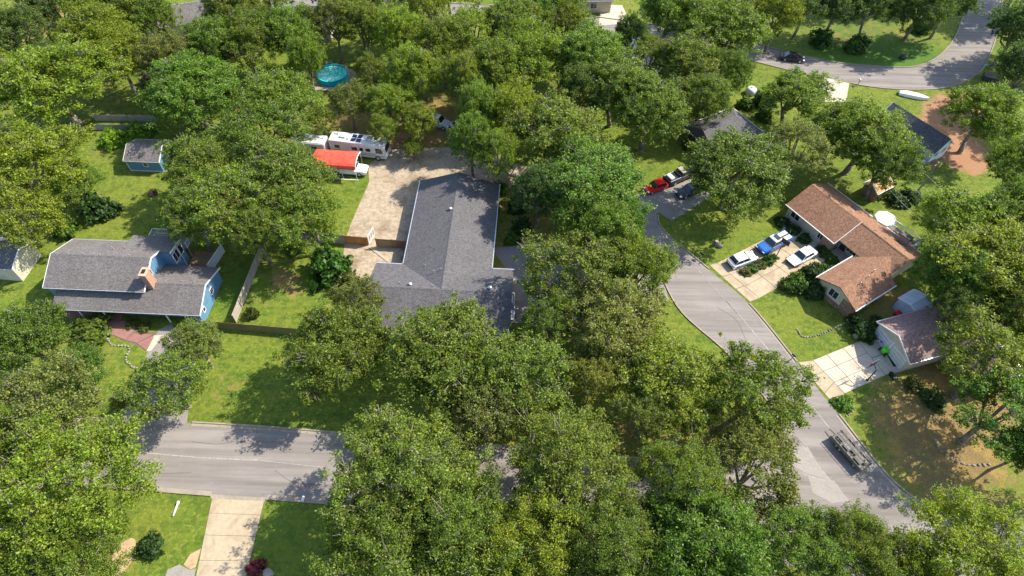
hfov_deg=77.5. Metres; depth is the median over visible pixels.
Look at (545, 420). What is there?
shrub
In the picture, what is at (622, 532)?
oak tree
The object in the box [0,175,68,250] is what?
oak tree
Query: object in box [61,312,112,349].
shrub
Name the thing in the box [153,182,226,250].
oak tree
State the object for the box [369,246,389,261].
plank
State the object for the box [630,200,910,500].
side street
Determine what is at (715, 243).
tree stump
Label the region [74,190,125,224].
shrub
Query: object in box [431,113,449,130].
parked car
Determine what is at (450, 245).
house
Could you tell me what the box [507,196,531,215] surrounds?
shrub
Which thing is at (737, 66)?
oak tree
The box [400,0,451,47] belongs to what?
oak tree
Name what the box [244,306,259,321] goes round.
shrub
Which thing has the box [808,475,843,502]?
road patch
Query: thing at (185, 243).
deck
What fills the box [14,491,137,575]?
oak tree
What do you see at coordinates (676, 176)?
pickup truck
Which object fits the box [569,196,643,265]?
oak tree
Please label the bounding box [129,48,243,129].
maple tree
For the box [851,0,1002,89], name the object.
kerb
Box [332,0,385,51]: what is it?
oak tree
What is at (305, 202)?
oak tree
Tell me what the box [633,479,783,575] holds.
maple tree
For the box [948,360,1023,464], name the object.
maple tree
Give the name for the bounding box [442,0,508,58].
oak tree
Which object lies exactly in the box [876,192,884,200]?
shrub
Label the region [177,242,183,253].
window
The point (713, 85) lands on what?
oak tree
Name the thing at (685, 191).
parked car
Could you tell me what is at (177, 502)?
pipe
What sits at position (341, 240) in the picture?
fence
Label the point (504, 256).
driveway
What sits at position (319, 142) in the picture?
camper trailer
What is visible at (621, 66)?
oak tree
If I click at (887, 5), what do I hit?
oak tree
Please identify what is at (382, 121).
oak tree
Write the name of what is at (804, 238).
shrub
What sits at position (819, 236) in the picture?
window
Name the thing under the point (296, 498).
gutter
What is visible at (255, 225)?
oak tree
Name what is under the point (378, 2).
oak tree
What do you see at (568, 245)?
oak tree
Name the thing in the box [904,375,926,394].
shrub
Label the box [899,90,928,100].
boat
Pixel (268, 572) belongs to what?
boulder
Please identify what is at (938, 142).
house
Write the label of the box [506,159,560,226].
oak tree
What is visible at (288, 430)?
gutter
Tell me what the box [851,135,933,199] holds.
oak tree
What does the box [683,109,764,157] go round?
house
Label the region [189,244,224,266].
deck
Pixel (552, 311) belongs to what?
oak tree
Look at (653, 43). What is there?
oak tree
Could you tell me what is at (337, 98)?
oak tree
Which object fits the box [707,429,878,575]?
street corner
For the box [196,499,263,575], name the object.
driveway
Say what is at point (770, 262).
shrub
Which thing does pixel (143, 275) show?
house
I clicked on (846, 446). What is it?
rack trailer
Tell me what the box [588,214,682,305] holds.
oak tree
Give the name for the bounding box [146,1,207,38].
house
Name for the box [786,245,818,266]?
parked car
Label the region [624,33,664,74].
house
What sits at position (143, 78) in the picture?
shrub
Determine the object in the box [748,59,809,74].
kerb
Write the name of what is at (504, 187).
shrub
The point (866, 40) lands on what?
shrub
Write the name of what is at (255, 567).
shrub
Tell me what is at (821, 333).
stone edging
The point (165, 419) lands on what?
driveway
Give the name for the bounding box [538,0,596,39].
oak tree
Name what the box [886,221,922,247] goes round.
deck
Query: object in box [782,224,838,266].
footpath
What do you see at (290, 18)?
oak tree
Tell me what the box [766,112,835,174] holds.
oak tree
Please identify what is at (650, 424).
oak tree
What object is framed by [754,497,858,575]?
oak tree
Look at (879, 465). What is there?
kerb
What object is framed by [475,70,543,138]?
oak tree
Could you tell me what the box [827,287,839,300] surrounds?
window
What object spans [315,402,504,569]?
oak tree
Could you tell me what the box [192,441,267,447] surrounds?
tar seam
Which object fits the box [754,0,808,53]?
oak tree
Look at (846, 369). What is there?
driveway
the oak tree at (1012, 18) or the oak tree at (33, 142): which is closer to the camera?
the oak tree at (33, 142)
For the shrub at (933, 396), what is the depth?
78.07 m
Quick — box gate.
[367,227,374,243]
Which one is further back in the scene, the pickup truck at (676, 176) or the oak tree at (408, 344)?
the pickup truck at (676, 176)
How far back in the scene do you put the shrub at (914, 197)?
99.97 m
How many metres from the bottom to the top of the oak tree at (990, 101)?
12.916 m
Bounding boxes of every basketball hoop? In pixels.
[776,238,789,255]
[866,359,878,380]
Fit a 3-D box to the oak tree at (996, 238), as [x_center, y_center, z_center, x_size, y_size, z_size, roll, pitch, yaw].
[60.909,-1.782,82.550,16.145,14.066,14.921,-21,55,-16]
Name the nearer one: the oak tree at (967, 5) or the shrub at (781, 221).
the shrub at (781, 221)
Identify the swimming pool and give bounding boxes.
[315,64,348,90]
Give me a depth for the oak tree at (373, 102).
102.64 m
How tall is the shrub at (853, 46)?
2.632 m
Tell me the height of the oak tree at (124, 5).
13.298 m
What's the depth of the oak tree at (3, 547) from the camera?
58.84 m
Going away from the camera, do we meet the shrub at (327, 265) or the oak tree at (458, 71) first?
the shrub at (327, 265)
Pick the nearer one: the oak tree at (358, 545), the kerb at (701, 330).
the oak tree at (358, 545)
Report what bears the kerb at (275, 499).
on the ground at (896, 428)
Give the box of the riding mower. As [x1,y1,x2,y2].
[878,346,889,356]
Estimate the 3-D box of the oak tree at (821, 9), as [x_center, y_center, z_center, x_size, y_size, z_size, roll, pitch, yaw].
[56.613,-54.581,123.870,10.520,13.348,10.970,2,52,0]
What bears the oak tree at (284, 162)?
on the ground at (896, 428)
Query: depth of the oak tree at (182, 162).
89.91 m
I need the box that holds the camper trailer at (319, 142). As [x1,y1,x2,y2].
[290,133,329,155]
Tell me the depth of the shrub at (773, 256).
92.03 m
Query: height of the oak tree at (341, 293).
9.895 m
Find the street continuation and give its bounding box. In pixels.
[832,475,1023,575]
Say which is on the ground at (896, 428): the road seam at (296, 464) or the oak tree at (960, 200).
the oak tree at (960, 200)
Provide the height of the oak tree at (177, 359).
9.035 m
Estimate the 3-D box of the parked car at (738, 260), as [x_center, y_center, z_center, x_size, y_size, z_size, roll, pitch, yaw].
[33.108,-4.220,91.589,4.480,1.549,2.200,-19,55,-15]
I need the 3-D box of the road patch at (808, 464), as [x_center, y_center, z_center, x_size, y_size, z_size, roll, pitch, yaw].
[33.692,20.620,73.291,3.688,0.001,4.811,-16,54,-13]
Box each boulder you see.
[263,568,274,575]
[899,54,907,59]
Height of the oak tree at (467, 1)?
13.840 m
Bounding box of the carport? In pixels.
[313,149,361,180]
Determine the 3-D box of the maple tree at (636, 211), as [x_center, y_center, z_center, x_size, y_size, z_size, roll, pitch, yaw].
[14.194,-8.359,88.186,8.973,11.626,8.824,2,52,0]
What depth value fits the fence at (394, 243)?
91.98 m
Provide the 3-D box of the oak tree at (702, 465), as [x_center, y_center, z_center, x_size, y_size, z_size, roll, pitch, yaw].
[16.450,20.955,63.438,11.097,14.924,12.053,2,52,0]
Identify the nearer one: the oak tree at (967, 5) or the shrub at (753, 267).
the shrub at (753, 267)
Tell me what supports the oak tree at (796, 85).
on the ground at (896, 428)
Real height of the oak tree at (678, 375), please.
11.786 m
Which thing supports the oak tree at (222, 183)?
on the ground at (896, 428)
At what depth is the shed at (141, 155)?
100.50 m
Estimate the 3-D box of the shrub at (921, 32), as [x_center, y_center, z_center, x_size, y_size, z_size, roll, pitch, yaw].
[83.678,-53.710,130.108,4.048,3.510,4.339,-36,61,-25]
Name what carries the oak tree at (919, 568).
on the ground at (896, 428)
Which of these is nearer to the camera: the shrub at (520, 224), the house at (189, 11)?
the shrub at (520, 224)
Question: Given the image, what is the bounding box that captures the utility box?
[982,72,998,83]
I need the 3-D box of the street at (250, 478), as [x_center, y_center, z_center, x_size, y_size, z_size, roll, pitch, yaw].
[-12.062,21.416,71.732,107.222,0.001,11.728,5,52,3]
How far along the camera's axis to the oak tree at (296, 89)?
97.36 m
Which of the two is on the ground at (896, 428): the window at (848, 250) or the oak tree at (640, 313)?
the oak tree at (640, 313)
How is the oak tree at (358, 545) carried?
on the ground at (896, 428)
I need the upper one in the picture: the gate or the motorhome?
the motorhome
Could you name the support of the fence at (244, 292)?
on the ground at (896, 428)
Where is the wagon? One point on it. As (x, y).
(897, 312)
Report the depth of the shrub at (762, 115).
111.73 m
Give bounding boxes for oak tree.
[0,0,58,76]
[0,30,135,129]
[0,48,44,128]
[0,112,95,205]
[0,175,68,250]
[0,298,70,373]
[0,347,106,468]
[0,399,50,482]
[0,399,165,575]
[0,526,62,575]
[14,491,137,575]
[15,0,79,27]
[41,159,108,207]
[50,0,141,80]
[68,0,121,9]
[76,17,148,96]
[104,341,211,423]
[108,0,163,36]
[122,26,171,76]
[126,0,184,34]
[134,26,191,97]
[153,128,239,195]
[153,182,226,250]
[156,316,226,370]
[163,158,281,246]
[176,13,242,65]
[197,0,267,54]
[201,96,314,176]
[213,3,295,74]
[225,193,289,265]
[227,135,339,226]
[233,64,328,138]
[241,0,296,13]
[258,0,323,71]
[259,171,344,256]
[269,295,393,407]
[282,30,327,96]
[301,0,356,63]
[302,464,434,575]
[305,107,337,135]
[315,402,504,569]
[321,273,387,324]
[322,77,367,130]
[332,0,377,46]
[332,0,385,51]
[352,48,386,86]
[360,72,420,130]
[363,0,432,57]
[365,112,401,143]
[367,0,412,9]
[367,289,513,437]
[380,40,445,102]
[392,470,536,575]
[399,99,440,141]
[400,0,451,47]
[402,9,478,87]
[402,137,424,160]
[435,48,484,122]
[437,370,545,456]
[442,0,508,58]
[443,0,473,14]
[447,107,499,176]
[452,73,507,125]
[456,29,534,95]
[459,322,577,432]
[460,480,590,575]
[473,126,522,194]
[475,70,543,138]
[480,0,545,46]
[498,11,569,99]
[498,85,612,168]
[501,396,642,539]
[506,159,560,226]
[512,228,637,319]
[520,287,583,352]
[535,476,669,575]
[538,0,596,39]
[554,0,588,28]
[554,59,603,125]
[558,274,675,382]
[563,348,628,407]
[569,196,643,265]
[582,44,660,127]
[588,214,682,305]
[603,323,734,445]
[606,68,693,151]
[607,377,679,447]
[614,4,652,53]
[625,427,736,549]
[630,28,673,73]
[648,27,731,96]
[657,0,776,55]
[672,65,734,123]
[678,123,798,223]
[704,394,773,456]
[705,47,755,109]
[705,331,824,442]
[711,413,804,525]
[725,0,757,8]
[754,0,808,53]
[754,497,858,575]
[758,63,842,126]
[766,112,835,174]
[790,0,832,39]
[792,494,918,575]
[808,0,870,33]
[811,96,863,165]
[813,90,921,175]
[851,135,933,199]
[856,0,904,33]
[876,544,952,575]
[887,0,957,40]
[889,481,1023,575]
[910,183,1022,253]
[920,204,1023,311]
[924,285,985,331]
[928,0,985,38]
[932,297,1023,416]
[936,77,1023,154]
[976,166,1023,240]
[979,0,1023,68]
[981,133,1023,187]
[981,276,1023,339]
[992,38,1023,92]
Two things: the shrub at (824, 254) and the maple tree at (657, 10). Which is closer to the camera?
the shrub at (824, 254)
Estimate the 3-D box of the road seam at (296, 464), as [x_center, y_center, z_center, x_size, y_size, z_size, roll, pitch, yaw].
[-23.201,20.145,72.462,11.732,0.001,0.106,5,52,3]
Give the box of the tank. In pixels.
[745,86,756,96]
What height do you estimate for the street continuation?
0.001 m
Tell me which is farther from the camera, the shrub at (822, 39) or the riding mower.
the shrub at (822, 39)
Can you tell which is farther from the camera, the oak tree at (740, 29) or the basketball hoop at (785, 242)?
the oak tree at (740, 29)
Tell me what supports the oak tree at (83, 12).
on the ground at (896, 428)
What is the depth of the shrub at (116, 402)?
76.28 m
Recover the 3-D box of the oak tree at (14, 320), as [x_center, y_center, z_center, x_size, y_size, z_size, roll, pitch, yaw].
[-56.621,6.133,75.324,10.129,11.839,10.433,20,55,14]
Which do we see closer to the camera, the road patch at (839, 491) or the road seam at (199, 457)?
the road patch at (839, 491)
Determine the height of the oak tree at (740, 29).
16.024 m
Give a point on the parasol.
(885, 218)
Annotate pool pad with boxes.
[309,68,356,91]
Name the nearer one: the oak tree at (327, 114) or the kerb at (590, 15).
the oak tree at (327, 114)
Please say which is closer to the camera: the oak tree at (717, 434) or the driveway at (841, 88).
the oak tree at (717, 434)
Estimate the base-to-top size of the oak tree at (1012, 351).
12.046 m
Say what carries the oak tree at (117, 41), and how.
on the ground at (896, 428)
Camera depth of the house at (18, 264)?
87.19 m
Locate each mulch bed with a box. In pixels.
[110,538,135,575]
[184,549,200,568]
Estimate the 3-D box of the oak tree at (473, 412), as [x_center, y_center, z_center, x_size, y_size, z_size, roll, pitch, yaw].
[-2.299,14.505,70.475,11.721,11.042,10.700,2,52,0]
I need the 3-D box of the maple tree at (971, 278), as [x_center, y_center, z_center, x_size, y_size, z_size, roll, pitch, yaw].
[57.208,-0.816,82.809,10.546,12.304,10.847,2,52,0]
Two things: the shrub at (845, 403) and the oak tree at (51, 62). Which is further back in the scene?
the oak tree at (51, 62)
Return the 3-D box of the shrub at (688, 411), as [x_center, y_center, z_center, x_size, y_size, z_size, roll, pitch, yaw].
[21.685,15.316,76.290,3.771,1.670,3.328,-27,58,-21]
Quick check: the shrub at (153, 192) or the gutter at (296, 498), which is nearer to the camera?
the gutter at (296, 498)
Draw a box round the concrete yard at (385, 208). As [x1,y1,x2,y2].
[343,147,528,277]
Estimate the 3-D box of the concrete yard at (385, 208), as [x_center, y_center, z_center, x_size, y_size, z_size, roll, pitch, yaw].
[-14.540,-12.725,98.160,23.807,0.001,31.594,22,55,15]
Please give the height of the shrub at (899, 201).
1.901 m
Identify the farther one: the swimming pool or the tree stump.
the swimming pool
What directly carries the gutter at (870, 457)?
on the ground at (896, 428)
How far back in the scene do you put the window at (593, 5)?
132.29 m
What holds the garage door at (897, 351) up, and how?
in the house at (909, 342)
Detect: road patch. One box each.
[792,447,830,480]
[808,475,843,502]
[831,481,851,506]
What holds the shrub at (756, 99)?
on the ground at (896, 428)
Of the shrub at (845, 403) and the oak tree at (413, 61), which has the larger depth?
the oak tree at (413, 61)
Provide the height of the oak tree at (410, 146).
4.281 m
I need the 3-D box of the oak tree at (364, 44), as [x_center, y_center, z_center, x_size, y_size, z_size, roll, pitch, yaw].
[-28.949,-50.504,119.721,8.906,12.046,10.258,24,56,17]
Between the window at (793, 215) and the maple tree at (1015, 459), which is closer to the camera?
the maple tree at (1015, 459)
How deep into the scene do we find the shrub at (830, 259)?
92.04 m
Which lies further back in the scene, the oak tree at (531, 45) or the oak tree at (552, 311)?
the oak tree at (531, 45)
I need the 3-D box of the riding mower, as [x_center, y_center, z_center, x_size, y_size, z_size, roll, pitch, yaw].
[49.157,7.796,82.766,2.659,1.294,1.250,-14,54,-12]
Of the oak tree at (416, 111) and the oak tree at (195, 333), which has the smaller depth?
the oak tree at (195, 333)
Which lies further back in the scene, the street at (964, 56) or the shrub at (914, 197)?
the street at (964, 56)
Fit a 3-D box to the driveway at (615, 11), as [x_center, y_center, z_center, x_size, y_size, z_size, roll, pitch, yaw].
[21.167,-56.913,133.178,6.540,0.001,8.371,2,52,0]
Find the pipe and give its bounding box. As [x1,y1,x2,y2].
[172,501,179,515]
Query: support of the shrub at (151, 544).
on the ground at (896, 428)
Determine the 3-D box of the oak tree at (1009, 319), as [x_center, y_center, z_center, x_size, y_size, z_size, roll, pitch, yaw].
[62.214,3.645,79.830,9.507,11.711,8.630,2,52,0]
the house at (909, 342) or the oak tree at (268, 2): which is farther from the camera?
the oak tree at (268, 2)
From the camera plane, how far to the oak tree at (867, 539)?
58.53 m
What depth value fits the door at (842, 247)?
93.33 m
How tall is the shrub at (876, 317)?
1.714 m
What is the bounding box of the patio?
[103,320,156,350]
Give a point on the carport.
(345, 159)
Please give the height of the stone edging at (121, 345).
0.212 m
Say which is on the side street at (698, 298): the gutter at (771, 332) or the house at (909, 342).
the gutter at (771, 332)
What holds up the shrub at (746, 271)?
on the ground at (896, 428)
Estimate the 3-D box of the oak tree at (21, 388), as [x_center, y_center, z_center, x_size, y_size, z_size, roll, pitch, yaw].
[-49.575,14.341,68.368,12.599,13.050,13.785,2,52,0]
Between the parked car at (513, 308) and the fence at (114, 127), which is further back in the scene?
the fence at (114, 127)
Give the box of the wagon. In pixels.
[893,310,901,315]
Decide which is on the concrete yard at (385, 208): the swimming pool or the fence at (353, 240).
the fence at (353, 240)
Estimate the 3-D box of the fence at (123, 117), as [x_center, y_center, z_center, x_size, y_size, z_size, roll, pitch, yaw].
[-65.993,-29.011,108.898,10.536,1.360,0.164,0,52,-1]
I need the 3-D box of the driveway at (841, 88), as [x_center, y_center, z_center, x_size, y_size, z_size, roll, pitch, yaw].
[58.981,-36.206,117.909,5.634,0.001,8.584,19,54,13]
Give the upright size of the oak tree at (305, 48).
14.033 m
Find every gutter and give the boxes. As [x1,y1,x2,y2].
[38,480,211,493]
[191,423,671,463]
[267,495,704,538]
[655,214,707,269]
[747,304,795,362]
[836,415,999,527]
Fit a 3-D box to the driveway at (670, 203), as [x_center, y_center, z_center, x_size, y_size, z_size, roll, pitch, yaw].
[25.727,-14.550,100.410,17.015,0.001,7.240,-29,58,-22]
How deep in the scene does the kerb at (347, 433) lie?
75.07 m
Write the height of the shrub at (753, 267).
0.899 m
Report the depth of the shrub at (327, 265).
87.30 m
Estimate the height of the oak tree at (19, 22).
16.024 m
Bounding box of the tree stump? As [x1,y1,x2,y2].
[713,240,718,246]
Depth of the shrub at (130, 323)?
83.47 m
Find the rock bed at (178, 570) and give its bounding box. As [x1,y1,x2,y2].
[166,565,195,575]
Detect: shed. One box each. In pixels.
[123,139,172,171]
[860,177,893,201]
[892,289,932,313]
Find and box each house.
[0,237,41,280]
[42,235,222,322]
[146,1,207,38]
[254,5,336,41]
[365,172,513,345]
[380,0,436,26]
[580,0,613,12]
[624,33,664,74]
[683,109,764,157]
[785,182,921,316]
[875,302,1022,389]
[876,102,953,168]
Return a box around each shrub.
[48,215,81,240]
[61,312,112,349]
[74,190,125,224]
[96,126,137,151]
[111,388,133,409]
[123,120,159,141]
[124,318,140,329]
[132,529,164,560]
[135,320,150,333]
[137,69,153,87]
[147,188,157,195]
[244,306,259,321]
[244,557,267,575]
[286,241,302,257]
[304,237,353,294]
[334,268,365,295]
[493,179,510,195]
[503,231,520,245]
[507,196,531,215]
[510,215,533,237]
[529,411,558,444]
[677,402,706,425]
[681,124,699,150]
[735,94,754,111]
[738,266,751,276]
[746,263,760,273]
[751,90,768,108]
[754,106,773,124]
[754,259,767,270]
[762,255,775,266]
[768,252,779,260]
[773,215,789,227]
[777,271,810,296]
[785,223,801,235]
[795,231,812,244]
[798,261,821,281]
[802,279,826,301]
[807,27,834,50]
[809,261,828,272]
[815,244,825,253]
[818,248,832,257]
[824,253,839,264]
[829,393,854,412]
[842,38,867,55]
[844,311,877,342]
[849,30,873,47]
[859,328,878,344]
[869,314,884,327]
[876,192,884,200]
[882,187,898,201]
[886,190,912,209]
[897,185,922,205]
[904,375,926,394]
[908,18,929,35]
[917,385,948,415]
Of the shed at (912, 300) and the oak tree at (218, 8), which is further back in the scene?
the oak tree at (218, 8)
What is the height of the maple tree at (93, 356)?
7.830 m
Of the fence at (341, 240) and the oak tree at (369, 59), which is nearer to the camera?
the fence at (341, 240)
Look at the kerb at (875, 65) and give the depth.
124.18 m
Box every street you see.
[2,419,686,533]
[261,0,1001,88]
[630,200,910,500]
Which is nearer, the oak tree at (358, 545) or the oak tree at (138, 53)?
the oak tree at (358, 545)
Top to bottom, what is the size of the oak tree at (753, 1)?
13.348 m
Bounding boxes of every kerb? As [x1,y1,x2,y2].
[12,483,210,495]
[192,421,668,459]
[266,498,704,539]
[452,2,705,33]
[657,214,708,268]
[657,264,777,418]
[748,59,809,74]
[749,303,797,361]
[759,12,963,67]
[839,414,997,523]
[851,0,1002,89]
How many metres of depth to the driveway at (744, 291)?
89.72 m
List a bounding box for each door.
[839,243,846,251]
[875,326,892,346]
[888,345,906,369]
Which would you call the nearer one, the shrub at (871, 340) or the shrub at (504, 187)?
the shrub at (871, 340)
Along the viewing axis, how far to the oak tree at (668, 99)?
97.49 m
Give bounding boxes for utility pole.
[918,162,938,189]
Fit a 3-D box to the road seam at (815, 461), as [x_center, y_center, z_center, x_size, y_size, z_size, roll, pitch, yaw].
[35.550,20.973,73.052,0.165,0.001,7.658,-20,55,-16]
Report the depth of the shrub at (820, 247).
93.30 m
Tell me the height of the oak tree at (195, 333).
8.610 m
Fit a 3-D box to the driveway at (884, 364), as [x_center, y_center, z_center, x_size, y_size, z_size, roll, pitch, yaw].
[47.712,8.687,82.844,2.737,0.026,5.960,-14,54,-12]
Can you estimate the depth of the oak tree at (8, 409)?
62.99 m
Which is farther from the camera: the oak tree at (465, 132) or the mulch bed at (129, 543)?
the oak tree at (465, 132)
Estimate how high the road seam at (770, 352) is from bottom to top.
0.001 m
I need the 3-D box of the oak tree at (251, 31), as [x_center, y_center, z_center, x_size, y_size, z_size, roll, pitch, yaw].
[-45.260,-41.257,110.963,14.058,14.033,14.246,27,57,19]
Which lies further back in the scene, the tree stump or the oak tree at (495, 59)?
the oak tree at (495, 59)
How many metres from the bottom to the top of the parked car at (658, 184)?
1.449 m
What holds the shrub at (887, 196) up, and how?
on the ground at (896, 428)
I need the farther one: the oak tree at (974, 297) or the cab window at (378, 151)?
the cab window at (378, 151)
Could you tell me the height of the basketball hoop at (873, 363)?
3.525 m
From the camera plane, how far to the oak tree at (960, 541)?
58.16 m
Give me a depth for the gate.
92.80 m
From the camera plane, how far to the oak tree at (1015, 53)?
108.04 m
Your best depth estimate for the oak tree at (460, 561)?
55.54 m
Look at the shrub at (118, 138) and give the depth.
104.90 m
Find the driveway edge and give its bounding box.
[147,335,163,350]
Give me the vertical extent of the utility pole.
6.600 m
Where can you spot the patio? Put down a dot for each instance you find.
(136, 337)
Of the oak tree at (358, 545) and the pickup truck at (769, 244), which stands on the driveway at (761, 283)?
the pickup truck at (769, 244)
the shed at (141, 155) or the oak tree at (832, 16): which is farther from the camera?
the oak tree at (832, 16)
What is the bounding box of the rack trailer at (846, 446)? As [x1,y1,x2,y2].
[829,428,872,471]
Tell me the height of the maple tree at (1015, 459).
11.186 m
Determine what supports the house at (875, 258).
on the ground at (896, 428)
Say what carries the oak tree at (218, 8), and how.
on the ground at (896, 428)
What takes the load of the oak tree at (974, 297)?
on the ground at (896, 428)
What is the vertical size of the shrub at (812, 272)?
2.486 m
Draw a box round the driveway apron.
[210,494,265,500]
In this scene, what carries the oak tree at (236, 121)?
on the ground at (896, 428)
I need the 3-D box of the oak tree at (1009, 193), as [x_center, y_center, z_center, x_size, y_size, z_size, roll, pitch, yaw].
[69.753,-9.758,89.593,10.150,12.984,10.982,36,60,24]
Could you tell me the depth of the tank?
116.19 m
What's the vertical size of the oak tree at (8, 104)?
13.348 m
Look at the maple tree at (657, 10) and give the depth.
116.50 m
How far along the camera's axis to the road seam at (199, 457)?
72.83 m
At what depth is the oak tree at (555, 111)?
93.47 m
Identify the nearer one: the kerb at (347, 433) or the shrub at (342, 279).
the kerb at (347, 433)
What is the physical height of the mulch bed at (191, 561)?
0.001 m
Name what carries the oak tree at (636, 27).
on the ground at (896, 428)
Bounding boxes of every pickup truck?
[329,162,368,176]
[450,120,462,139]
[662,166,693,185]
[755,230,792,254]
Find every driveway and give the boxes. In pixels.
[118,324,191,424]
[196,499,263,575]
[494,243,667,322]
[599,5,625,24]
[636,171,713,221]
[710,263,757,301]
[717,238,824,297]
[798,360,844,408]
[813,342,884,392]
[823,78,848,101]
[859,340,901,374]
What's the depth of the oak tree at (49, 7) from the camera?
113.40 m
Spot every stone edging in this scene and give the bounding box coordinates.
[106,337,137,368]
[796,322,846,337]
[934,439,990,466]
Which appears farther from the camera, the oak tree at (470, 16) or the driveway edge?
the oak tree at (470, 16)
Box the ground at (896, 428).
[0,0,1023,575]
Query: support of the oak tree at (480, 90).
on the ground at (896, 428)
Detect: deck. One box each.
[148,228,197,256]
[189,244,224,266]
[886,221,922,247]
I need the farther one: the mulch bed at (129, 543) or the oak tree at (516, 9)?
the oak tree at (516, 9)
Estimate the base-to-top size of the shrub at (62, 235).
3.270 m
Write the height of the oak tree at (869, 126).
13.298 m
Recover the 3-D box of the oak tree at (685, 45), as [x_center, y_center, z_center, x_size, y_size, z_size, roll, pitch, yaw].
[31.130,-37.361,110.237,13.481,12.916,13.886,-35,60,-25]
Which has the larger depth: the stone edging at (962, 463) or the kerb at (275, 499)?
the stone edging at (962, 463)
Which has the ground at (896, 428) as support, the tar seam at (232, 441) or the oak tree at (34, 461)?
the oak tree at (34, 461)
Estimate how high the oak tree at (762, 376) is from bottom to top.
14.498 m
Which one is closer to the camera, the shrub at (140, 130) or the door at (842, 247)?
the door at (842, 247)
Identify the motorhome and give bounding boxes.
[328,131,390,160]
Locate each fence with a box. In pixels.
[92,114,157,121]
[92,124,150,129]
[199,319,363,337]
[232,235,266,322]
[270,233,345,243]
[344,235,367,245]
[375,238,406,248]
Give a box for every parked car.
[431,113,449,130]
[511,292,515,320]
[643,177,668,194]
[675,181,700,198]
[726,250,757,269]
[780,51,804,63]
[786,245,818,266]
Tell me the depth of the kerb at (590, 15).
132.53 m
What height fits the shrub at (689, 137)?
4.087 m
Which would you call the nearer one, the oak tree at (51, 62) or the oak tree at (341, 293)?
the oak tree at (341, 293)
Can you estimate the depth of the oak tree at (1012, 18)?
115.95 m
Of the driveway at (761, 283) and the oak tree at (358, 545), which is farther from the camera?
the driveway at (761, 283)
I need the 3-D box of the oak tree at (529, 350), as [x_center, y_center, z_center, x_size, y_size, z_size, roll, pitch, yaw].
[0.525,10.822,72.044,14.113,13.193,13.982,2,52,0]
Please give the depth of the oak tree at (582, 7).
120.96 m
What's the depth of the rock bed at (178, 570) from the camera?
65.35 m
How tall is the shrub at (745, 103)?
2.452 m
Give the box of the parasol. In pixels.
[874,211,896,225]
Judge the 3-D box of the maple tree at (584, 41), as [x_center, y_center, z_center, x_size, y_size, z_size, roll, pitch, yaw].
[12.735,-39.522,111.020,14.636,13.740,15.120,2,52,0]
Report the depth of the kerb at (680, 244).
93.80 m
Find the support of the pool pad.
on the ground at (896, 428)
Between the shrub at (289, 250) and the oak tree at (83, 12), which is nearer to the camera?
the shrub at (289, 250)
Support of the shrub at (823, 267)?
on the ground at (896, 428)
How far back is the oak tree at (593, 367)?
71.14 m
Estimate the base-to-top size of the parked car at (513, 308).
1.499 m
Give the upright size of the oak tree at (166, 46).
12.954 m
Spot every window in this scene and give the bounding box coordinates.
[172,247,180,262]
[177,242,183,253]
[375,149,382,153]
[590,3,597,8]
[790,211,799,221]
[816,232,822,239]
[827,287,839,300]
[845,248,855,256]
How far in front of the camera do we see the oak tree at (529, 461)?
61.01 m
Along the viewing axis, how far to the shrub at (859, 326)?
84.12 m
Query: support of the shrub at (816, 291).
on the ground at (896, 428)
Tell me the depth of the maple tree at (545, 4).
117.76 m
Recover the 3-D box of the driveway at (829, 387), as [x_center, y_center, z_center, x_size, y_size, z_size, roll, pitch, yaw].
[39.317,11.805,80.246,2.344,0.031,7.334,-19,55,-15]
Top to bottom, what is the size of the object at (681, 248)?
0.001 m
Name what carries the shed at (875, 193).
on the ground at (896, 428)
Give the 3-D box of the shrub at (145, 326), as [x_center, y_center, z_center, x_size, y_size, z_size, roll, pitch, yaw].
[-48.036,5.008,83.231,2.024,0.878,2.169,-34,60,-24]
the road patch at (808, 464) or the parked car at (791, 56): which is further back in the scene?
the parked car at (791, 56)
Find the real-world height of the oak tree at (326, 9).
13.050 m
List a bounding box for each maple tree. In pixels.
[35,340,114,400]
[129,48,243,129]
[521,0,565,27]
[526,135,657,233]
[552,17,625,97]
[592,191,649,242]
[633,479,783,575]
[635,0,694,38]
[908,238,994,307]
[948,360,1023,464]
[987,424,1023,474]
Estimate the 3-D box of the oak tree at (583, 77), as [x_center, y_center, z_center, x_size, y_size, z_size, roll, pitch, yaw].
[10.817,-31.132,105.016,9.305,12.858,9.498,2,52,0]
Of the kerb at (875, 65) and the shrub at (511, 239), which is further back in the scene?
the kerb at (875, 65)
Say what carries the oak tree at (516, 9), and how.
on the ground at (896, 428)
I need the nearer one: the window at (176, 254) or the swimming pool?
the window at (176, 254)
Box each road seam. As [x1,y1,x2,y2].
[139,452,256,460]
[257,460,350,470]
[727,301,829,427]
[800,443,830,481]
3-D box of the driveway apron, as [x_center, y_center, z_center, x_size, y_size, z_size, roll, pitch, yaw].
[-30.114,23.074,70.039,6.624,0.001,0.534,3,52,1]
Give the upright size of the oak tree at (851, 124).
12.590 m
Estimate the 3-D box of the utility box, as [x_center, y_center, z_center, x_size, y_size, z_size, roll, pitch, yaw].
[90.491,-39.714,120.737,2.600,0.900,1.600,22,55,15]
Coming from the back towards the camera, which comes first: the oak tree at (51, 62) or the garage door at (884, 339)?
the oak tree at (51, 62)
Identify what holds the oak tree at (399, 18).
on the ground at (896, 428)

